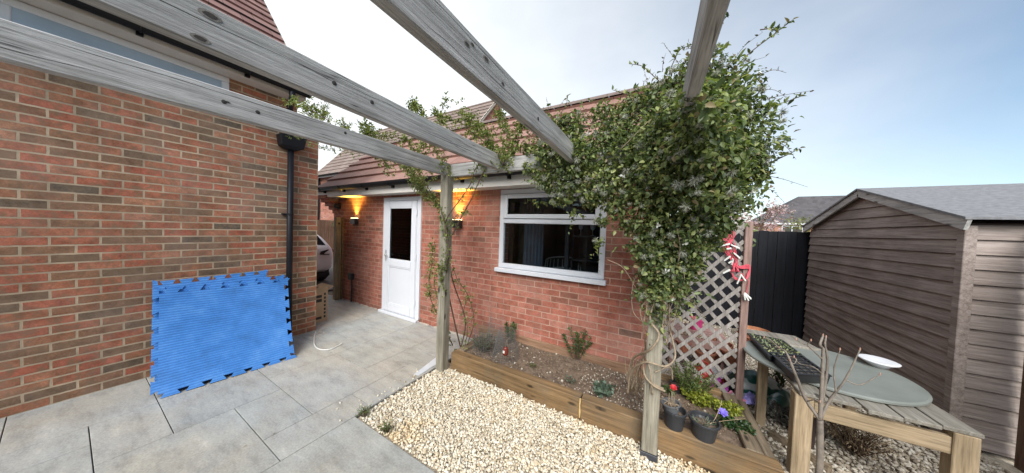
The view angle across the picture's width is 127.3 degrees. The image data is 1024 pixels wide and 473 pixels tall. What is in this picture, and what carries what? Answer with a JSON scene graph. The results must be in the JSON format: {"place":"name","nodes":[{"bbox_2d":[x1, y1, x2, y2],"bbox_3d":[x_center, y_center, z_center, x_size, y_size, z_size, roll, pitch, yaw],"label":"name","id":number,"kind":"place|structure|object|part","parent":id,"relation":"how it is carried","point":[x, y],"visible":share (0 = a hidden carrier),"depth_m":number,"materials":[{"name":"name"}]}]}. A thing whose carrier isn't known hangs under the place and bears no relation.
{"place":"outdoors","nodes":[
{"label":"outdoors","id":0,"kind":"place"},
{"bbox_2d":[0,295,471,472],"bbox_3d":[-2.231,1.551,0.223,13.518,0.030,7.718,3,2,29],"label":"patio","id":1,"kind":"structure","parent":0,"point":[299,416],"depth_m":2.05,"materials":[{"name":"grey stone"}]},
{"bbox_2d":[152,269,267,381],"bbox_3d":[-3.193,0.932,2.782,0.467,1.019,0.864,3,2,33],"label":"foam mat","id":2,"kind":"object","parent":1,"relation":"on","point":[186,283],"visible":0.15,"depth_m":2.78,"materials":[{"name":"blue plastic"}]},
{"bbox_2d":[159,274,285,389],"bbox_3d":[-3.102,0.972,2.828,0.521,0.939,1.000,3,2,34],"label":"foam mat","id":3,"kind":"object","parent":1,"relation":"on","point":[161,288],"visible":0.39,"depth_m":2.89,"materials":[{"name":"blue plastic"}]},
{"bbox_2d":[150,277,296,398],"bbox_3d":[-3.061,0.981,2.795,0.569,0.923,1.073,3,2,34],"label":"foam mat","id":4,"kind":"object","parent":1,"relation":"on","point":[215,333],"visible":1,"depth_m":2.69,"materials":[{"name":"blue plastic"}]},
{"bbox_2d":[306,325,333,336],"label":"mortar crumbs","id":5,"kind":"object","parent":1,"relation":"on","point":[311,334],"visible":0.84,"depth_m":3.74,"materials":[{"name":"grey concrete"}]},
{"bbox_2d":[316,283,332,322],"bbox_3d":[-3.331,1.099,4.274,0.560,0.575,0.365,3,2,29],"label":"cardboard box","id":6,"kind":"object","parent":1,"relation":"on","point":[322,289],"visible":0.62,"depth_m":4.16,"materials":[{"name":"brown cardboard"}]},
{"bbox_2d":[313,331,341,349],"bbox_3d":[-2.628,1.420,3.461,0.759,0.027,0.243,3,2,29],"label":"white lead","id":7,"kind":"object","parent":1,"relation":"on","point":[323,349],"visible":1,"depth_m":3.31,"materials":[{"name":"white plastic"}]},
{"bbox_2d":[333,217,343,299],"bbox_3d":[-3.690,0.467,5.392,0.120,1.750,0.145,3,2,29],"label":"gate post","id":8,"kind":"object","parent":1,"relation":"on","point":[338,263],"visible":1,"depth_m":5.36,"materials":[{"name":"brown wood"}]},
{"bbox_2d":[0,0,729,462],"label":"pergola","id":9,"kind":"object","parent":1,"relation":"on","point":[442,32],"visible":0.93,"depth_m":1.10,"materials":[{"name":"grey wood"}]},
{"bbox_2d":[331,295,465,336],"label":"mortar crumbs","id":10,"kind":"object","parent":1,"relation":"on","point":[418,322],"visible":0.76,"depth_m":4.81,"materials":[{"name":"grey concrete"}]},
{"bbox_2d":[414,358,435,375],"bbox_3d":[-0.960,1.503,2.937,0.097,0.006,0.397,3,2,19],"label":"plastic strip","id":11,"kind":"object","parent":1,"relation":"on","point":[430,364],"visible":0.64,"depth_m":2.90,"materials":[{"name":"white plastic"}]},
{"bbox_2d":[1014,362,1023,472],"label":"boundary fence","id":12,"kind":"object","parent":1,"relation":"on","point":[1019,458],"depth_m":1.88,"materials":[{"name":"brown wood"}]},
{"bbox_2d":[316,263,332,291],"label":"driveway","id":13,"kind":"structure","parent":0,"point":[328,280],"depth_m":7.21,"materials":[{"name":"grey concrete"}]},
{"bbox_2d":[317,234,332,280],"bbox_3d":[-6.994,0.453,7.155,4.230,1.478,1.796,3,2,29],"label":"parked car","id":14,"kind":"object","parent":13,"relation":"on","point":[324,256],"visible":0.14,"depth_m":6.66,"materials":[{"name":"silver metal"}]},
{"bbox_3d":[-5.293,0.108,6.190,0.153,0.245,1.237,3,2,29],"label":"rear window","id":15,"kind":"part","parent":14,"relation":"part of","materials":[{"name":"glass"}]},
{"bbox_2d":[317,220,333,247],"bbox_3d":[-8.634,0.158,11.203,0.020,1.800,8.995,3,2,29],"label":"close board fence","id":16,"kind":"object","parent":13,"relation":"on","point":[325,230],"visible":0.02,"depth_m":11.52,"materials":[{"name":"brown wood"}]},
{"bbox_2d":[336,368,417,421],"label":"gravel","id":17,"kind":"structure","parent":0,"point":[382,393],"depth_m":2.42,"materials":[{"name":"beige gravel"}]},
{"bbox_2d":[317,100,502,219],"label":"neighbour house","id":18,"kind":"structure","parent":0,"point":[334,166],"depth_m":13.54,"materials":[{"name":"brown tile"}]},
{"bbox_2d":[328,291,719,417],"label":"ground","id":19,"kind":"structure","parent":0,"point":[330,292],"depth_m":5.97,"materials":[{"name":"soil"}]},
{"bbox_2d":[0,0,318,418],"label":"brick house","id":20,"kind":"structure","parent":19,"relation":"on","point":[114,204],"depth_m":2.38,"materials":[{"name":"red brick"}]},
{"bbox_2d":[0,0,228,89],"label":"window","id":21,"kind":"structure","parent":20,"relation":"in","point":[16,11],"depth_m":2.25,"materials":[{"name":"white plastic"}]},
{"bbox_2d":[318,82,663,378],"bbox_3d":[-0.707,-0.409,5.139,6.730,3.828,3.086,3,2,29],"label":"brick annex","id":22,"kind":"object","parent":19,"relation":"on","point":[390,234],"visible":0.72,"depth_m":3.71,"materials":[{"name":"red brick"}]},
{"bbox_2d":[333,203,340,208],"bbox_3d":[-3.764,-0.658,5.445,0.120,0.130,0.118,3,2,29],"label":"security sensor","id":23,"kind":"object","parent":22,"relation":"attached to","point":[337,205],"visible":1,"depth_m":5.42,"materials":[{"name":"black plastic"}]},
{"bbox_2d":[348,273,353,301],"bbox_3d":[-3.335,1.054,5.240,0.120,0.588,0.073,3,2,29],"label":"outdoor socket","id":24,"kind":"object","parent":22,"relation":"attached to","point":[351,276],"visible":1,"depth_m":5.22,"materials":[{"name":"black plastic"}]},
{"bbox_2d":[350,218,358,223],"bbox_3d":[-3.201,-0.313,5.149,0.150,0.128,0.083,3,2,29],"label":"wall light","id":25,"kind":"object","parent":22,"relation":"attached to","point":[354,220],"visible":1,"depth_m":5.11,"materials":[{"name":"black metal"}]},
{"bbox_2d":[383,200,417,317],"bbox_3d":[-1.988,0.375,4.487,0.865,2.006,0.123,3,2,29],"label":"door","id":26,"kind":"structure","parent":22,"relation":"in","point":[401,216],"depth_m":4.50,"materials":[{"name":"white plastic"}]},
{"bbox_2d":[452,219,462,227],"bbox_3d":[-0.828,-0.192,3.807,0.150,0.128,0.083,3,2,29],"label":"wall light","id":27,"kind":"object","parent":22,"relation":"attached to","point":[459,224],"visible":0.58,"depth_m":3.77,"materials":[{"name":"black metal"}]},
{"bbox_2d":[523,197,544,266],"bbox_3d":[0.312,0.129,3.756,0.307,1.600,0.064,3,2,29],"label":"curtain","id":28,"kind":"object","parent":22,"relation":"hanging from","point":[533,245],"visible":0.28,"depth_m":3.74,"materials":[{"name":"grey fabric"}]},
{"bbox_2d":[494,185,607,285],"bbox_3d":[0.432,-0.050,3.133,1.445,1.110,0.120,3,2,29],"label":"window","id":29,"kind":"structure","parent":22,"relation":"in","point":[594,278],"depth_m":3.14,"materials":[{"name":"white plastic"}]},
{"bbox_2d":[564,200,571,269],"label":"column","id":30,"kind":"structure","parent":22,"relation":"on","point":[567,245],"depth_m":3.64,"materials":[{"name":"grey metal"}]},
{"bbox_2d":[571,213,600,271],"bbox_3d":[1.283,0.607,3.645,0.800,1.880,0.340,3,2,29],"label":"shelf unit","id":31,"kind":"object","parent":22,"relation":"on","point":[583,248],"visible":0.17,"depth_m":3.85,"materials":[{"name":"grey metal"}]},
{"bbox_2d":[590,225,595,235],"bbox_3d":[1.155,-0.100,3.620,0.072,0.181,0.070,3,2,29],"label":"wine glass","id":32,"kind":"object","parent":31,"relation":"on","point":[592,227],"visible":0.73,"depth_m":3.60,"materials":[{"name":"clear glass"}]},
{"bbox_2d":[667,230,812,340],"bbox_3d":[3.259,0.745,5.044,3.773,1.808,0.080,3,2,29],"label":"black fence","id":33,"kind":"object","parent":19,"relation":"on","point":[778,277],"visible":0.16,"depth_m":4.33,"materials":[{"name":"black wood"}]},
{"bbox_2d":[730,198,795,240],"bbox_3d":[5.896,0.420,6.267,1.232,2.681,1.455,2,2,-9],"label":"blossom tree","id":34,"kind":"object","parent":19,"relation":"on","point":[770,210],"visible":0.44,"depth_m":5.97,"materials":[{"name":"plant"}]},
{"bbox_2d":[777,213,811,231],"bbox_3d":[9.052,0.566,7.446,1.331,2.550,1.528,1,2,-23],"label":"garden shrub","id":35,"kind":"object","parent":19,"relation":"on","point":[798,224],"visible":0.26,"depth_m":7.78,"materials":[{"name":"green plant"}]},
{"bbox_2d":[361,368,709,472],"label":"gravel","id":36,"kind":"structure","parent":0,"point":[536,464],"depth_m":2.00,"materials":[{"name":"beige gravel"}]},
{"bbox_2d":[355,405,373,417],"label":"weed","id":37,"kind":"object","parent":36,"relation":"on","point":[364,411],"visible":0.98,"depth_m":2.13,"materials":[{"name":"green plant"}]},
{"bbox_2d":[377,419,392,435],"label":"weed","id":38,"kind":"object","parent":36,"relation":"on","point":[386,429],"visible":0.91,"depth_m":1.98,"materials":[{"name":"green plant"}]},
{"bbox_2d":[377,371,673,471],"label":"fallen leaves","id":39,"kind":"object","parent":36,"relation":"on","point":[508,432],"depth_m":1.99,"materials":[{"name":"brown plant"}]},
{"bbox_2d":[763,334,880,472],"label":"bare sapling","id":40,"kind":"object","parent":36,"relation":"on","point":[819,465],"visible":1,"depth_m":1.44,"materials":[{"name":"grey plant"}]},
{"bbox_2d":[544,256,580,270],"bbox_3d":[0.778,0.925,4.001,0.602,1.191,0.500,3,2,29],"label":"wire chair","id":41,"kind":"object","parent":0,"point":[579,263],"visible":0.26,"depth_m":4.19,"materials":[{"name":"grey metal"}]},
{"bbox_2d":[264,0,1023,222],"label":"sky","id":42,"kind":"structure","parent":0,"point":[906,93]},
{"bbox_2d":[358,319,1022,472],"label":"gravel bed","id":43,"kind":"object","parent":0,"point":[1005,463],"visible":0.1,"depth_m":1.96,"materials":[{"name":"beige gravel"}]},
{"bbox_2d":[451,332,783,472],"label":"raised bed","id":44,"kind":"object","parent":43,"relation":"on","point":[754,454],"visible":0.69,"depth_m":2.07,"materials":[{"name":"brown wood"}]},
{"bbox_2d":[467,336,742,447],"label":"soil","id":45,"kind":"structure","parent":44,"relation":"in","point":[729,436],"depth_m":2.63,"materials":[{"name":"brown soil"}]},
{"bbox_2d":[281,91,528,350],"bbox_3d":[-1.002,-0.038,2.686,2.416,2.855,1.099,2,2,9],"label":"climbing rose","id":46,"kind":"object","parent":45,"relation":"on","point":[488,143],"visible":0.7,"depth_m":2.56,"materials":[{"name":"green plant"}]},
{"bbox_2d":[471,332,497,352],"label":"lavender","id":47,"kind":"object","parent":45,"relation":"on","point":[487,346],"visible":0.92,"depth_m":3.06,"materials":[{"name":"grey plant"}]},
{"bbox_2d":[473,316,518,364],"bbox_3d":[-0.183,1.196,3.064,0.658,0.419,0.382,3,2,37],"label":"shrub","id":48,"kind":"object","parent":45,"relation":"on","point":[501,335],"visible":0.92,"depth_m":3.02,"materials":[{"name":"green plant"}]},
{"bbox_2d":[503,338,508,355],"bbox_3d":[-0.069,1.204,2.766,0.060,0.171,0.074,2,2,6],"label":"red jar","id":49,"kind":"object","parent":48,"relation":"attached to","point":[505,350],"visible":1,"depth_m":2.74,"materials":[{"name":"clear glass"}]},
{"bbox_2d":[504,321,517,341],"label":"young shrub","id":50,"kind":"object","parent":45,"relation":"on","point":[513,330],"visible":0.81,"depth_m":3.25,"materials":[{"name":"green plant"}]},
{"bbox_2d":[565,374,576,383],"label":"seedling","id":51,"kind":"object","parent":45,"relation":"on","point":[570,380],"visible":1,"depth_m":2.50,"materials":[{"name":"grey plant"}]},
{"bbox_2d":[561,326,592,359],"bbox_3d":[0.758,1.232,2.917,0.364,0.416,0.245,2,2,5],"label":"young shrub","id":52,"kind":"object","parent":45,"relation":"on","point":[580,345],"visible":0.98,"depth_m":2.89,"materials":[{"name":"green plant"}]},
{"bbox_2d":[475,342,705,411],"bbox_3d":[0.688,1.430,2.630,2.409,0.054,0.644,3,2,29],"label":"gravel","id":53,"kind":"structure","parent":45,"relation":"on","point":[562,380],"depth_m":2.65,"materials":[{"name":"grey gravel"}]},
{"bbox_2d":[593,378,615,397],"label":"leafy perennial","id":54,"kind":"object","parent":45,"relation":"on","point":[601,389],"visible":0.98,"depth_m":2.29,"materials":[{"name":"green plant"}]},
{"bbox_2d":[574,363,643,409],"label":"gravel","id":55,"kind":"structure","parent":45,"relation":"on","point":[610,384],"depth_m":2.41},
{"bbox_2d":[625,370,644,393],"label":"dried plant","id":56,"kind":"object","parent":45,"relation":"on","point":[637,385],"visible":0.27,"depth_m":2.33,"materials":[{"name":"brown plant"}]},
{"bbox_2d":[517,12,813,404],"bbox_3d":[0.929,0.063,1.941,1.265,2.765,1.680,1,2,-27],"label":"climbing clematis","id":57,"kind":"object","parent":45,"relation":"on","point":[709,165],"visible":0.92,"depth_m":1.66,"materials":[{"name":"green plant"}]},
{"bbox_2d":[661,384,675,396],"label":"seedling","id":58,"kind":"object","parent":45,"relation":"on","point":[669,390],"visible":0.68,"depth_m":2.36,"materials":[{"name":"green plant"}]},
{"bbox_2d":[670,384,676,395],"bbox_3d":[1.396,1.360,2.204,0.054,0.224,0.209,3,2,29],"label":"anemone","id":59,"kind":"object","parent":45,"relation":"on","point":[673,387],"visible":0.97,"depth_m":2.13,"materials":[{"name":"red plant"}]},
{"bbox_2d":[670,378,683,394],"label":"plant","id":60,"kind":"object","parent":45,"relation":"on","point":[675,382],"visible":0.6,"depth_m":2.40,"materials":[{"name":"plant"}]},
{"bbox_2d":[670,360,716,393],"bbox_3d":[1.656,1.322,2.327,0.325,0.369,0.283,2,2,-7],"label":"feathery plant","id":61,"kind":"object","parent":45,"relation":"on","point":[690,381],"visible":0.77,"depth_m":2.30,"materials":[{"name":"green plant"}]},
{"bbox_2d":[680,386,720,407],"bbox_3d":[1.657,1.415,2.234,0.302,0.186,0.230,3,2,29],"label":"lime plant","id":62,"kind":"object","parent":45,"relation":"on","point":[704,399],"visible":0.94,"depth_m":2.20,"materials":[{"name":"yellow plant"}]},
{"bbox_2d":[717,407,727,419],"bbox_3d":[1.538,1.328,1.857,0.067,0.141,0.073,3,2,29],"label":"pansy","id":63,"kind":"object","parent":45,"relation":"on","point":[723,412],"visible":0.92,"depth_m":1.85,"materials":[{"name":"purple plant"}]},
{"bbox_2d":[712,398,745,416],"bbox_3d":[1.810,1.454,2.124,0.234,0.141,0.206,1,2,-42],"label":"ground cover plant","id":64,"kind":"object","parent":45,"relation":"on","point":[728,406],"visible":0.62,"depth_m":2.10,"materials":[{"name":"yellow plant"}]},
{"bbox_2d":[718,414,756,435],"bbox_3d":[1.731,1.464,1.951,0.226,0.137,0.200,3,2,29],"label":"ground cover plant","id":65,"kind":"object","parent":45,"relation":"on","point":[744,425],"visible":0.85,"depth_m":1.94,"materials":[{"name":"green plant"}]},
{"bbox_2d":[662,405,686,431],"bbox_3d":[1.226,1.367,1.915,0.160,0.135,0.160,3,2,29],"label":"plastic pot","id":66,"kind":"object","parent":44,"relation":"on","point":[674,422],"visible":0.83,"depth_m":1.87,"materials":[{"name":"plastic"}]},
{"bbox_2d":[660,391,680,414],"bbox_3d":[1.203,1.257,1.919,0.132,0.153,0.163,1,2,-31],"label":"plastic pot","id":67,"kind":"object","parent":66,"relation":"in","point":[671,405],"visible":0.99,"depth_m":1.90,"materials":[{"name":"plastic"}]},
{"bbox_2d":[680,401,738,443],"bbox_3d":[1.424,1.319,1.806,0.399,0.252,0.194,3,2,29],"label":"plastic pot","id":68,"kind":"object","parent":44,"relation":"on","point":[706,427],"visible":1,"depth_m":1.80,"materials":[{"name":"plastic"}]},
{"bbox_2d":[668,321,725,370],"bbox_3d":[2.201,1.376,3.076,0.540,0.520,0.335,3,2,29],"label":"wooden crate","id":69,"kind":"object","parent":43,"relation":"on","point":[707,331],"visible":0.24,"depth_m":2.96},
{"bbox_2d":[675,340,690,352],"bbox_3d":[2.024,1.294,3.000,0.160,0.120,0.160,3,2,29],"label":"terracotta pot","id":70,"kind":"object","parent":69,"relation":"on","point":[683,348],"visible":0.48,"depth_m":2.95,"materials":[{"name":"ceramic"}]},
{"bbox_2d":[692,346,716,365],"bbox_3d":[2.168,1.364,2.862,0.220,0.170,0.220,3,2,29],"label":"terracotta pot","id":71,"kind":"object","parent":69,"relation":"on","point":[699,352],"visible":0.3,"depth_m":2.79,"materials":[{"name":"ceramic"}]},
{"bbox_2d":[661,222,753,400],"bbox_3d":[1.840,0.735,2.526,0.758,1.765,0.050,3,2,29],"label":"trellis","id":72,"kind":"object","parent":43,"relation":"on","point":[742,311],"visible":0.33,"depth_m":2.42,"materials":[{"name":"grey wood"}]},
{"bbox_2d":[723,232,750,300],"bbox_3d":[2.067,0.224,2.346,0.246,0.705,0.060,3,2,29],"label":"peg line","id":73,"kind":"object","parent":72,"relation":"hanging from","point":[728,243],"visible":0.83,"depth_m":2.34,"materials":[{"name":"red plastic"}]},
{"bbox_2d":[743,395,750,403],"bbox_3d":[2.179,1.558,2.363,0.079,0.154,0.064,3,2,29],"label":"pansy","id":74,"kind":"object","parent":43,"relation":"on","point":[747,399],"visible":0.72,"depth_m":2.35,"materials":[{"name":"purple plant"}]},
{"bbox_2d":[745,391,754,406],"bbox_3d":[2.259,1.555,2.410,0.079,0.164,0.064,3,2,29],"label":"pansy","id":75,"kind":"object","parent":43,"relation":"on","point":[749,394],"visible":0.69,"depth_m":2.40,"materials":[{"name":"purple plant"}]},
{"bbox_2d":[768,368,787,388],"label":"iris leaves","id":76,"kind":"object","parent":43,"relation":"on","point":[778,377],"visible":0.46,"depth_m":2.62,"materials":[{"name":"green plant"}]},
{"bbox_2d":[662,317,1010,472],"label":"gravel","id":77,"kind":"structure","parent":43,"relation":"on","point":[985,465],"depth_m":1.95,"materials":[{"name":"grey gravel"}]},
{"bbox_2d":[694,360,731,383],"bbox_3d":[2.100,1.471,2.666,0.311,0.266,0.170,5,3,59],"label":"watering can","id":78,"kind":"object","parent":77,"relation":"on","point":[705,374],"visible":0.23,"depth_m":2.67,"materials":[{"name":"red plastic"}]},
{"bbox_2d":[711,366,718,374],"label":"white pot","id":79,"kind":"object","parent":77,"relation":"on","point":[714,370],"visible":0.27,"depth_m":2.82,"materials":[{"name":"plastic"}]},
{"bbox_2d":[750,396,754,408],"bbox_3d":[2.245,1.563,2.360,0.079,0.150,0.064,3,2,29],"label":"pansy","id":80,"kind":"object","parent":77,"relation":"on","point":[752,398],"visible":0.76,"depth_m":2.35,"materials":[{"name":"purple plant"}]},
{"bbox_2d":[726,370,780,397],"bbox_3d":[2.471,1.506,2.592,0.448,0.245,0.363,3,2,29],"label":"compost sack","id":81,"kind":"object","parent":77,"relation":"on","point":[750,379],"visible":0.3,"depth_m":2.50,"materials":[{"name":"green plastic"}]},
{"bbox_2d":[720,347,736,363],"bbox_3d":[2.406,1.325,2.785,0.200,0.150,0.200,3,2,29],"label":"terracotta pot","id":82,"kind":"object","parent":81,"relation":"on","point":[731,359],"visible":0.31,"depth_m":2.74,"materials":[{"name":"ceramic"}]},
{"bbox_2d":[766,389,790,417],"bbox_3d":[2.537,1.566,2.409,0.534,0.161,0.147,1,2,-32],"label":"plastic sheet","id":83,"kind":"object","parent":77,"relation":"on","point":[782,397],"visible":0.48,"depth_m":2.36,"materials":[{"name":"plastic"}]},
{"bbox_2d":[768,430,831,472],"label":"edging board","id":84,"kind":"object","parent":77,"relation":"on","point":[778,438],"visible":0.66,"depth_m":2.00,"materials":[{"name":"brown wood"}]},
{"bbox_2d":[811,399,817,452],"bbox_3d":[2.336,1.465,2.002,0.070,0.430,0.060,3,2,29],"label":"stake","id":85,"kind":"object","parent":77,"relation":"on","point":[813,434],"visible":0.16,"depth_m":1.97,"materials":[{"name":"brown wood"}]},
{"bbox_2d":[824,420,908,459],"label":"cut plants","id":86,"kind":"object","parent":77,"relation":"on","point":[857,446],"visible":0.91,"depth_m":1.91,"materials":[{"name":"brown plant"}]},
{"bbox_2d":[754,362,984,472],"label":"potting bench","id":87,"kind":"object","parent":77,"relation":"on","point":[956,443],"visible":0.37,"depth_m":1.58,"materials":[{"name":"brown wood"}]},
{"bbox_2d":[743,340,932,406],"bbox_3d":[2.508,1.049,2.058,0.940,0.027,0.940,3,2,29],"label":"round table top","id":88,"kind":"object","parent":87,"relation":"on","point":[886,386],"visible":0.57,"depth_m":1.83,"materials":[{"name":"grey glass"}]},
{"bbox_2d":[748,333,803,360],"bbox_3d":[2.317,0.981,2.218,0.259,0.073,0.543,3,2,29],"label":"seed tray","id":89,"kind":"object","parent":88,"relation":"on","point":[765,347],"visible":0.8,"depth_m":2.24,"materials":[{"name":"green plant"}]},
{"bbox_2d":[747,329,820,350],"bbox_3d":[2.645,1.021,2.532,0.472,0.022,0.324,3,2,24],"label":"board","id":90,"kind":"object","parent":88,"relation":"on","point":[790,340],"visible":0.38,"depth_m":2.52,"materials":[{"name":"wood"}]},
{"bbox_2d":[769,352,831,383],"bbox_3d":[2.159,0.991,1.905,0.246,0.066,0.443,3,2,29],"label":"seed tray","id":91,"kind":"object","parent":88,"relation":"on","point":[807,374],"visible":0.82,"depth_m":1.86,"materials":[{"name":"black plastic"}]},
{"bbox_2d":[858,354,901,369],"bbox_3d":[2.974,1.028,2.058,0.210,0.056,0.208,3,2,29],"label":"white bowl","id":92,"kind":"object","parent":88,"relation":"on","point":[879,362],"visible":0.97,"depth_m":2.04,"materials":[{"name":"ceramic"}]},
{"bbox_2d":[801,183,1023,458],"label":"garden shed","id":93,"kind":"structure","parent":43,"relation":"on","point":[923,286],"depth_m":2.27,"materials":[{"name":"brown wood"}]},
{"bbox_2d":[665,313,717,338],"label":"wild grass","id":94,"kind":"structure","parent":0,"point":[698,336],"depth_m":3.81,"materials":[{"name":"plant"}]},
{"bbox_2d":[689,312,702,329],"bbox_3d":[2.221,1.013,3.059,0.168,0.203,0.159,3,2,29],"label":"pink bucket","id":95,"kind":"object","parent":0,"point":[699,323],"visible":0.3,"depth_m":3.00,"materials":[{"name":"plastic"}]},
{"bbox_2d":[754,400,789,427],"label":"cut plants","id":96,"kind":"object","parent":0,"point":[779,413],"visible":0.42,"depth_m":2.22,"materials":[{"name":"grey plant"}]},
{"bbox_2d":[743,195,845,237],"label":"house","id":97,"kind":"structure","parent":0,"point":[808,206],"depth_m":27.99,"materials":[{"name":"tile"}]},
{"bbox_2d":[781,226,802,231],"bbox_3d":[29.840,-0.397,27.033,1.600,1.500,0.050,3,2,29],"label":"window","id":98,"kind":"structure","parent":97,"relation":"in","point":[787,229],"depth_m":27.02,"materials":[{"name":"white plastic"}]},
{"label":"terracotta pot","id":99,"kind":"object","parent":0,"visible":0},
{"bbox_2d":[747,325,769,336],"bbox_3d":[3.802,1.560,3.982,0.390,0.200,0.390,3,2,29],"label":"terracotta pot","id":100,"kind":"object","parent":99,"relation":"in","point":[754,328],"visible":0.09,"depth_m":4.09,"materials":[{"name":"ceramic"}]},
{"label":"white pot","id":101,"kind":"object","parent":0,"visible":0},
{"bbox_2d":[712,338,733,364],"bbox_3d":[2.500,1.399,3.077,0.280,0.240,0.280,3,2,29],"label":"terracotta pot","id":102,"kind":"object","parent":101,"relation":"on","point":[729,344],"visible":0.12,"depth_m":3.01,"materials":[{"name":"ceramic"}]}
]}

